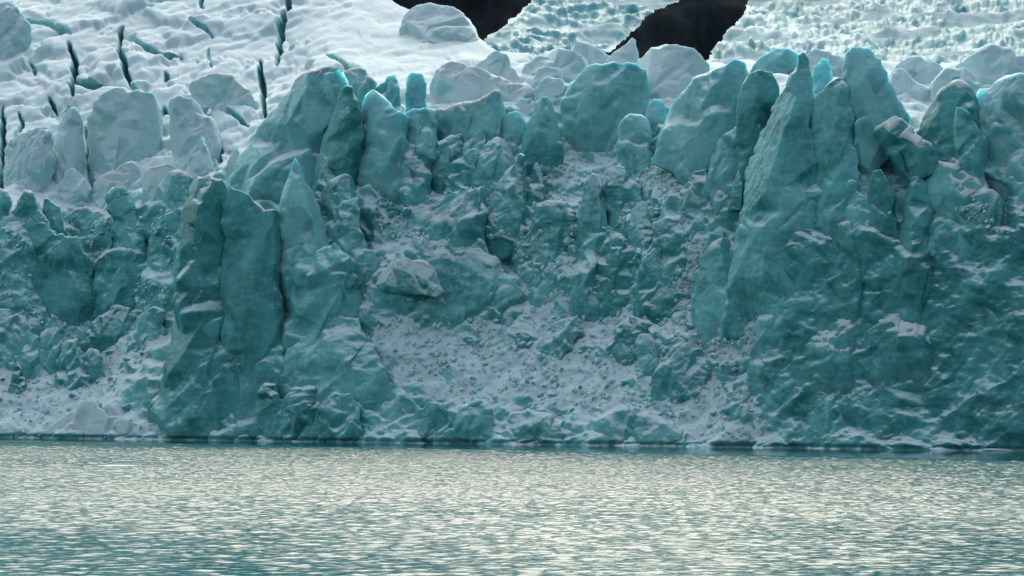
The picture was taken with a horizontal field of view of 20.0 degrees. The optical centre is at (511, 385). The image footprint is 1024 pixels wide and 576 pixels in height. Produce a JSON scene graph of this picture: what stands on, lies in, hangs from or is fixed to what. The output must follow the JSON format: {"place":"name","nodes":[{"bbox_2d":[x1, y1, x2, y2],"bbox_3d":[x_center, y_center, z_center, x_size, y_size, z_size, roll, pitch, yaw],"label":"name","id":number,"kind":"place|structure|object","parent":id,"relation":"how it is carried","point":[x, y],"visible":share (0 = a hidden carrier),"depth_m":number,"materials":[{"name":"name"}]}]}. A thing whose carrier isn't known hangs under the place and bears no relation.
{"place":"outdoors","nodes":[
{"label":"outdoors","id":0,"kind":"place"},
{"bbox_2d":[0,0,1023,450],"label":"glacier","id":1,"kind":"object","parent":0,"point":[80,56],"visible":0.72,"depth_m":417.87,"materials":[{"name":"ice"}]},
{"bbox_2d":[0,188,11,217],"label":"ice block","id":2,"kind":"structure","parent":1,"relation":"on","point":[5,203],"depth_m":475.45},
{"bbox_2d":[0,2,32,59],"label":"serac","id":3,"kind":"object","parent":1,"relation":"on","point":[16,37],"visible":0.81,"depth_m":547.93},
{"bbox_2d":[7,356,26,394],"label":"ice spire","id":4,"kind":"structure","parent":1,"relation":"on","point":[18,385],"depth_m":454.38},
{"bbox_2d":[0,309,39,376],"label":"ice block","id":5,"kind":"structure","parent":1,"relation":"on","point":[19,339],"depth_m":460.57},
{"bbox_2d":[3,127,55,192],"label":"serac","id":6,"kind":"object","parent":1,"relation":"on","point":[30,161],"visible":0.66,"depth_m":490.52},
{"bbox_2d":[12,190,50,231],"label":"ice block","id":7,"kind":"structure","parent":1,"relation":"on","point":[28,213],"depth_m":473.77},
{"bbox_2d":[43,198,63,234],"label":"ice block","id":8,"kind":"structure","parent":1,"relation":"on","point":[51,210],"depth_m":475.23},
{"bbox_2d":[29,219,94,325],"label":"serac","id":9,"kind":"object","parent":1,"relation":"on","point":[62,277],"visible":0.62,"depth_m":467.33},
{"bbox_2d":[52,107,85,183],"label":"ice spire","id":10,"kind":"structure","parent":1,"relation":"on","point":[69,146],"depth_m":493.53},
{"bbox_2d":[57,168,92,203],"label":"serac","id":11,"kind":"object","parent":1,"relation":"on","point":[74,186],"visible":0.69,"depth_m":484.91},
{"bbox_2d":[67,206,107,236],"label":"ice ledge","id":12,"kind":"object","parent":1,"relation":"on","point":[84,220],"visible":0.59,"depth_m":476.41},
{"bbox_2d":[41,397,153,438],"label":"snow mound","id":13,"kind":"object","parent":1,"relation":"on","point":[91,418],"visible":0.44,"depth_m":437.24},
{"bbox_2d":[93,161,141,209],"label":"serac","id":14,"kind":"object","parent":1,"relation":"on","point":[127,176],"visible":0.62,"depth_m":479.31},
{"bbox_2d":[89,247,147,322],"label":"serac","id":15,"kind":"object","parent":1,"relation":"on","point":[111,287],"visible":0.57,"depth_m":463.27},
{"bbox_2d":[86,87,162,189],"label":"serac","id":16,"kind":"object","parent":1,"relation":"on","point":[124,125],"visible":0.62,"depth_m":491.66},
{"bbox_2d":[105,186,148,255],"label":"ice block","id":17,"kind":"structure","parent":1,"relation":"on","point":[121,208],"depth_m":467.49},
{"bbox_2d":[141,164,174,203],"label":"serac","id":18,"kind":"object","parent":1,"relation":"on","point":[153,178],"visible":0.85,"depth_m":468.56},
{"bbox_2d":[147,208,179,269],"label":"ice block","id":19,"kind":"structure","parent":1,"relation":"on","point":[171,219],"depth_m":460.54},
{"bbox_2d":[158,169,192,209],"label":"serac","id":20,"kind":"object","parent":1,"relation":"on","point":[173,186],"visible":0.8,"depth_m":463.30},
{"bbox_2d":[168,95,221,170],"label":"serac","id":21,"kind":"object","parent":1,"relation":"on","point":[191,123],"visible":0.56,"depth_m":474.18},
{"bbox_2d":[163,175,227,388],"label":"ice pillar","id":22,"kind":"structure","parent":1,"relation":"on","point":[196,303],"depth_m":433.81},
{"bbox_2d":[185,137,213,180],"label":"ice spire","id":23,"kind":"structure","parent":1,"relation":"on","point":[200,163],"depth_m":466.10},
{"bbox_2d":[145,340,285,440],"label":"ice buttress","id":24,"kind":"structure","parent":1,"relation":"on","point":[207,397],"depth_m":425.67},
{"bbox_2d":[189,73,258,115],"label":"ice slab","id":25,"kind":"structure","parent":1,"relation":"on","point":[214,91],"depth_m":489.11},
{"bbox_2d":[225,148,239,180],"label":"serac","id":26,"kind":"object","parent":1,"relation":"on","point":[232,159],"visible":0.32,"depth_m":455.41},
{"bbox_2d":[220,187,283,380],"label":"serac","id":27,"kind":"object","parent":1,"relation":"on","point":[253,308],"visible":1,"depth_m":428.49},
{"bbox_2d":[225,66,348,203],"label":"serac","id":28,"kind":"object","parent":1,"relation":"on","point":[292,125],"visible":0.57,"depth_m":444.42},
{"bbox_2d":[254,382,319,441],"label":"ice block","id":29,"kind":"structure","parent":1,"relation":"on","point":[290,416],"depth_m":416.22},
{"bbox_2d":[279,158,329,294],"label":"ice spire","id":30,"kind":"structure","parent":1,"relation":"on","point":[301,219],"depth_m":428.97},
{"bbox_2d":[279,242,363,351],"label":"serac","id":31,"kind":"object","parent":1,"relation":"on","point":[319,289],"visible":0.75,"depth_m":423.26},
{"bbox_2d":[314,160,335,215],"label":"ice spire","id":32,"kind":"structure","parent":1,"relation":"on","point":[326,175],"depth_m":435.32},
{"bbox_2d":[311,85,364,192],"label":"ice spire","id":33,"kind":"structure","parent":1,"relation":"on","point":[342,148],"depth_m":435.58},
{"bbox_2d":[321,174,355,244],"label":"serac","id":34,"kind":"object","parent":1,"relation":"on","point":[337,190],"visible":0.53,"depth_m":431.99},
{"bbox_2d":[317,392,363,442],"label":"ice block","id":35,"kind":"structure","parent":1,"relation":"on","point":[339,417],"depth_m":409.75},
{"bbox_2d":[332,197,380,296],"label":"serac","id":36,"kind":"object","parent":1,"relation":"on","point":[348,237],"visible":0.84,"depth_m":426.69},
{"bbox_2d":[281,316,435,443],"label":"ice buttress","id":37,"kind":"structure","parent":1,"relation":"on","point":[340,355],"depth_m":415.05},
{"bbox_2d":[343,67,402,111],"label":"serac","id":38,"kind":"object","parent":1,"relation":"on","point":[361,82],"visible":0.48,"depth_m":450.01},
{"bbox_2d":[356,90,410,204],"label":"serac","id":39,"kind":"object","parent":1,"relation":"on","point":[387,143],"visible":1,"depth_m":433.07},
{"bbox_2d":[397,144,431,206],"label":"ice block","id":40,"kind":"structure","parent":1,"relation":"on","point":[414,189],"depth_m":430.50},
{"bbox_2d":[405,72,426,111],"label":"ice spire","id":41,"kind":"structure","parent":1,"relation":"on","point":[415,91],"depth_m":446.72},
{"bbox_2d":[404,108,437,170],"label":"serac","id":42,"kind":"object","parent":1,"relation":"on","point":[422,130],"visible":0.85,"depth_m":433.80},
{"bbox_2d":[406,402,452,439],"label":"ice block","id":43,"kind":"structure","parent":1,"relation":"on","point":[432,418],"depth_m":402.27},
{"bbox_2d":[399,3,478,43],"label":"serac","id":44,"kind":"object","parent":1,"relation":"on","point":[431,23],"visible":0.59,"depth_m":498.43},
{"bbox_2d":[406,186,488,255],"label":"ice slab","id":45,"kind":"structure","parent":1,"relation":"on","point":[459,218],"depth_m":423.74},
{"bbox_2d":[431,134,463,193],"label":"ice block","id":46,"kind":"structure","parent":1,"relation":"on","point":[449,149],"depth_m":432.57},
{"bbox_2d":[446,148,478,194],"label":"ice slab","id":47,"kind":"structure","parent":1,"relation":"on","point":[462,169],"depth_m":429.48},
{"bbox_2d":[429,90,505,143],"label":"ice slab","id":48,"kind":"structure","parent":1,"relation":"on","point":[468,120],"depth_m":434.55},
{"bbox_2d":[460,128,485,157],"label":"ice block","id":49,"kind":"structure","parent":1,"relation":"on","point":[477,141],"depth_m":432.68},
{"bbox_2d":[452,399,494,443],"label":"ice block","id":50,"kind":"structure","parent":1,"relation":"on","point":[473,422],"depth_m":398.32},
{"bbox_2d":[428,239,525,325],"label":"ice slab","id":51,"kind":"structure","parent":1,"relation":"on","point":[471,286],"depth_m":417.81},
{"bbox_2d":[375,250,443,297],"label":"ice block","id":52,"kind":"structure","parent":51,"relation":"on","point":[401,273],"depth_m":418.37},
{"bbox_2d":[471,238,508,273],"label":"ice block","id":53,"kind":"structure","parent":51,"relation":"on","point":[488,262],"depth_m":418.91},
{"bbox_2d":[429,61,534,103],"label":"serac","id":54,"kind":"object","parent":1,"relation":"on","point":[453,81],"visible":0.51,"depth_m":448.71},
{"bbox_2d":[471,137,514,195],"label":"ice block","id":55,"kind":"structure","parent":1,"relation":"on","point":[496,161],"depth_m":427.58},
{"bbox_2d":[474,51,520,82],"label":"ice spire","id":56,"kind":"structure","parent":1,"relation":"on","point":[496,63],"depth_m":454.00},
{"bbox_2d":[484,153,527,260],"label":"ice spire","id":57,"kind":"structure","parent":1,"relation":"on","point":[507,204],"depth_m":421.99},
{"bbox_2d":[0,143,1019,443],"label":"crushed ice","id":58,"kind":"structure","parent":1,"relation":"on","point":[546,299],"depth_m":411.50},
{"bbox_2d":[38,314,63,373],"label":"ice block","id":59,"kind":"structure","parent":58,"relation":"on","point":[51,339],"depth_m":457.73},
{"bbox_2d":[54,339,90,389],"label":"ice block","id":60,"kind":"structure","parent":58,"relation":"on","point":[72,374],"depth_m":451.86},
{"bbox_2d":[83,348,105,382],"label":"ice block","id":61,"kind":"structure","parent":58,"relation":"on","point":[93,361],"depth_m":450.95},
{"bbox_2d":[80,305,135,352],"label":"ice block","id":62,"kind":"structure","parent":58,"relation":"on","point":[105,331],"depth_m":456.67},
{"bbox_2d":[127,306,167,351],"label":"ice block","id":63,"kind":"structure","parent":58,"relation":"on","point":[151,320],"depth_m":449.26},
{"bbox_2d":[454,321,480,351],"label":"ice block","id":64,"kind":"structure","parent":58,"relation":"on","point":[463,329],"depth_m":415.31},
{"bbox_2d":[501,322,539,347],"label":"ice block","id":65,"kind":"structure","parent":58,"relation":"on","point":[528,335],"depth_m":409.85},
{"bbox_2d":[534,318,579,359],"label":"ice block","id":66,"kind":"structure","parent":58,"relation":"on","point":[560,338],"depth_m":405.19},
{"bbox_2d":[606,316,663,365],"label":"ice block","id":67,"kind":"structure","parent":58,"relation":"on","point":[621,346],"depth_m":398.50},
{"bbox_2d":[636,333,659,375],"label":"ice block","id":68,"kind":"structure","parent":58,"relation":"on","point":[648,355],"depth_m":394.01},
{"bbox_2d":[650,329,711,405],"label":"ice block","id":69,"kind":"structure","parent":58,"relation":"on","point":[681,370],"depth_m":388.26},
{"bbox_2d":[719,372,752,423],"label":"ice block","id":70,"kind":"structure","parent":58,"relation":"on","point":[738,394],"depth_m":379.54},
{"bbox_2d":[501,111,525,156],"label":"ice block","id":71,"kind":"structure","parent":1,"relation":"on","point":[513,127],"depth_m":432.06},
{"bbox_2d":[515,98,534,111],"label":"ice block","id":72,"kind":"structure","parent":1,"relation":"on","point":[524,104],"depth_m":440.24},
{"bbox_2d":[492,408,575,444],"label":"ice block","id":73,"kind":"structure","parent":1,"relation":"on","point":[530,425],"depth_m":393.18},
{"bbox_2d":[527,162,545,209],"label":"ice slab","id":74,"kind":"structure","parent":1,"relation":"on","point":[536,192],"depth_m":421.77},
{"bbox_2d":[521,96,563,176],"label":"ice spire","id":75,"kind":"structure","parent":1,"relation":"on","point":[542,146],"depth_m":426.93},
{"bbox_2d":[531,66,564,88],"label":"snow mound","id":76,"kind":"object","parent":1,"relation":"on","point":[541,73],"visible":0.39,"depth_m":445.42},
{"bbox_2d":[523,200,576,307],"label":"serac","id":77,"kind":"object","parent":1,"relation":"on","point":[560,215],"visible":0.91,"depth_m":415.59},
{"bbox_2d":[534,76,567,105],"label":"snow mound","id":78,"kind":"object","parent":1,"relation":"on","point":[553,90],"visible":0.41,"depth_m":439.78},
{"bbox_2d":[521,48,588,83],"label":"snow mound","id":79,"kind":"object","parent":1,"relation":"on","point":[571,65],"visible":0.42,"depth_m":454.54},
{"bbox_2d":[568,173,607,321],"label":"ice pillar","id":80,"kind":"structure","parent":1,"relation":"on","point":[591,221],"depth_m":411.51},
{"bbox_2d":[572,41,608,64],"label":"snow mound","id":81,"kind":"object","parent":1,"relation":"on","point":[590,54],"visible":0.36,"depth_m":464.30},
{"bbox_2d":[560,61,650,152],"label":"serac","id":82,"kind":"object","parent":1,"relation":"on","point":[599,103],"visible":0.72,"depth_m":428.15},
{"bbox_2d":[593,226,634,321],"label":"ice block","id":83,"kind":"structure","parent":1,"relation":"on","point":[614,252],"depth_m":407.01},
{"bbox_2d":[605,38,638,63],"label":"ice spire","id":84,"kind":"structure","parent":1,"relation":"on","point":[627,52],"depth_m":459.55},
{"bbox_2d":[604,165,643,231],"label":"ice block","id":85,"kind":"structure","parent":1,"relation":"on","point":[622,191],"depth_m":413.58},
{"bbox_2d":[586,404,682,444],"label":"ice slab","id":86,"kind":"structure","parent":1,"relation":"on","point":[644,427],"depth_m":385.69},
{"bbox_2d":[615,113,653,176],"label":"ice block","id":87,"kind":"structure","parent":1,"relation":"on","point":[634,154],"depth_m":418.63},
{"bbox_2d":[627,201,652,280],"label":"ice block","id":88,"kind":"structure","parent":1,"relation":"on","point":[641,231],"depth_m":406.47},
{"bbox_2d":[632,247,662,318],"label":"ice block","id":89,"kind":"structure","parent":1,"relation":"on","point":[647,287],"depth_m":400.82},
{"bbox_2d":[645,99,666,137],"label":"ice block","id":90,"kind":"structure","parent":1,"relation":"on","point":[656,114],"depth_m":422.52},
{"bbox_2d":[646,216,689,323],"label":"serac","id":91,"kind":"object","parent":1,"relation":"on","point":[669,237],"visible":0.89,"depth_m":399.42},
{"bbox_2d":[636,44,709,99],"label":"snow mound","id":92,"kind":"object","parent":1,"relation":"on","point":[672,70],"visible":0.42,"depth_m":432.74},
{"bbox_2d":[658,176,713,257],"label":"ice ledge","id":93,"kind":"object","parent":1,"relation":"on","point":[686,212],"visible":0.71,"depth_m":401.88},
{"bbox_2d":[679,169,706,196],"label":"ice block","id":94,"kind":"structure","parent":93,"relation":"on","point":[694,178],"depth_m":403.51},
{"bbox_2d":[652,60,748,185],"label":"serac","id":95,"kind":"object","parent":1,"relation":"on","point":[700,122],"visible":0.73,"depth_m":406.82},
{"bbox_2d":[689,232,730,349],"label":"ice buttress","id":96,"kind":"structure","parent":1,"relation":"on","point":[709,298],"depth_m":391.72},
{"bbox_2d":[701,127,736,214],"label":"ice buttress","id":97,"kind":"structure","parent":1,"relation":"on","point":[720,174],"depth_m":400.05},
{"bbox_2d":[727,169,743,210],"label":"ice spire","id":98,"kind":"structure","parent":1,"relation":"on","point":[735,202],"depth_m":395.07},
{"bbox_2d":[734,70,779,191],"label":"serac","id":99,"kind":"object","parent":1,"relation":"on","point":[759,95],"visible":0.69,"depth_m":396.88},
{"bbox_2d":[747,291,779,394],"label":"ice buttress","id":100,"kind":"structure","parent":1,"relation":"on","point":[757,381],"depth_m":380.12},
{"bbox_2d":[720,52,817,338],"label":"serac","id":101,"kind":"object","parent":1,"relation":"on","point":[781,170],"visible":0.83,"depth_m":385.49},
{"bbox_2d":[749,48,796,73],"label":"ice slab","id":102,"kind":"structure","parent":1,"relation":"on","point":[779,60],"depth_m":428.36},
{"bbox_2d":[812,58,832,93],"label":"ice spire","id":103,"kind":"structure","parent":1,"relation":"on","point":[822,76],"depth_m":400.09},
{"bbox_2d":[789,305,857,394],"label":"ice buttress","id":104,"kind":"structure","parent":1,"relation":"on","point":[826,351],"depth_m":373.20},
{"bbox_2d":[807,48,843,76],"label":"snow mound","id":105,"kind":"object","parent":1,"relation":"on","point":[815,56],"visible":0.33,"depth_m":423.47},
{"bbox_2d":[806,393,846,447],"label":"ice block","id":106,"kind":"structure","parent":1,"relation":"on","point":[823,423],"depth_m":369.99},
{"bbox_2d":[810,77,860,237],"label":"serac","id":107,"kind":"object","parent":1,"relation":"on","point":[833,117],"visible":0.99,"depth_m":383.58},
{"bbox_2d":[826,220,862,322],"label":"ice pillar","id":108,"kind":"structure","parent":1,"relation":"on","point":[844,281],"depth_m":375.70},
{"bbox_2d":[839,179,869,255],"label":"ice buttress","id":109,"kind":"structure","parent":1,"relation":"on","point":[857,210],"depth_m":378.42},
{"bbox_2d":[706,0,1023,63],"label":"icefall","id":110,"kind":"object","parent":1,"relation":"on","point":[945,31],"visible":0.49,"depth_m":569.43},
{"bbox_2d":[841,46,913,180],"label":"serac","id":111,"kind":"object","parent":1,"relation":"on","point":[875,101],"visible":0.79,"depth_m":383.42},
{"bbox_2d":[868,169,898,238],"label":"ice slab","id":112,"kind":"structure","parent":1,"relation":"on","point":[882,196],"depth_m":376.11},
{"bbox_2d":[875,419,914,440],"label":"ice block","id":113,"kind":"structure","parent":1,"relation":"on","point":[880,435],"depth_m":364.02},
{"bbox_2d":[856,278,934,434],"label":"ice buttress","id":114,"kind":"structure","parent":1,"relation":"on","point":[903,352],"depth_m":367.33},
{"bbox_2d":[873,116,937,182],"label":"ice block","id":115,"kind":"structure","parent":1,"relation":"on","point":[910,153],"depth_m":376.34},
{"bbox_2d":[889,68,929,101],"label":"snow mound","id":116,"kind":"object","parent":1,"relation":"on","point":[901,80],"visible":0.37,"depth_m":403.28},
{"bbox_2d":[893,176,933,323],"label":"ice pillar","id":117,"kind":"structure","parent":1,"relation":"on","point":[914,264],"depth_m":371.20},
{"bbox_2d":[892,57,943,83],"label":"snow mound","id":118,"kind":"object","parent":1,"relation":"on","point":[920,70],"visible":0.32,"depth_m":419.34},
{"bbox_2d":[917,79,978,161],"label":"serac","id":119,"kind":"object","parent":1,"relation":"on","point":[936,129],"visible":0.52,"depth_m":378.27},
{"bbox_2d":[929,67,980,101],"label":"ice ledge","id":120,"kind":"object","parent":1,"relation":"on","point":[944,77],"visible":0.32,"depth_m":399.06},
{"bbox_2d":[925,161,1005,262],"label":"ice ledge","id":121,"kind":"object","parent":1,"relation":"on","point":[951,186],"visible":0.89,"depth_m":370.33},
{"bbox_2d":[953,107,987,179],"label":"ice slab","id":122,"kind":"structure","parent":1,"relation":"on","point":[970,145],"depth_m":373.14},
{"bbox_2d":[955,44,1023,84],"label":"snow mound","id":123,"kind":"object","parent":1,"relation":"on","point":[989,64],"visible":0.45,"depth_m":401.52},
{"bbox_2d":[976,72,1023,225],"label":"serac","id":124,"kind":"object","parent":1,"relation":"on","point":[1001,113],"visible":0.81,"depth_m":372.59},
{"bbox_2d":[0,438,1023,575],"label":"water","id":125,"kind":"structure","parent":0,"point":[70,507],"depth_m":185.94,"materials":[{"name":"teal liquid"}]},
{"bbox_2d":[392,0,748,60],"bbox_3d":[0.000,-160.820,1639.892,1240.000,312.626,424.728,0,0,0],"label":"mountain","id":126,"kind":"structure","parent":0,"point":[701,27],"depth_m":1684.58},
{"bbox_2d":[484,0,678,56],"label":"icefall","id":127,"kind":"object","parent":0,"point":[534,28],"visible":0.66,"depth_m":979.23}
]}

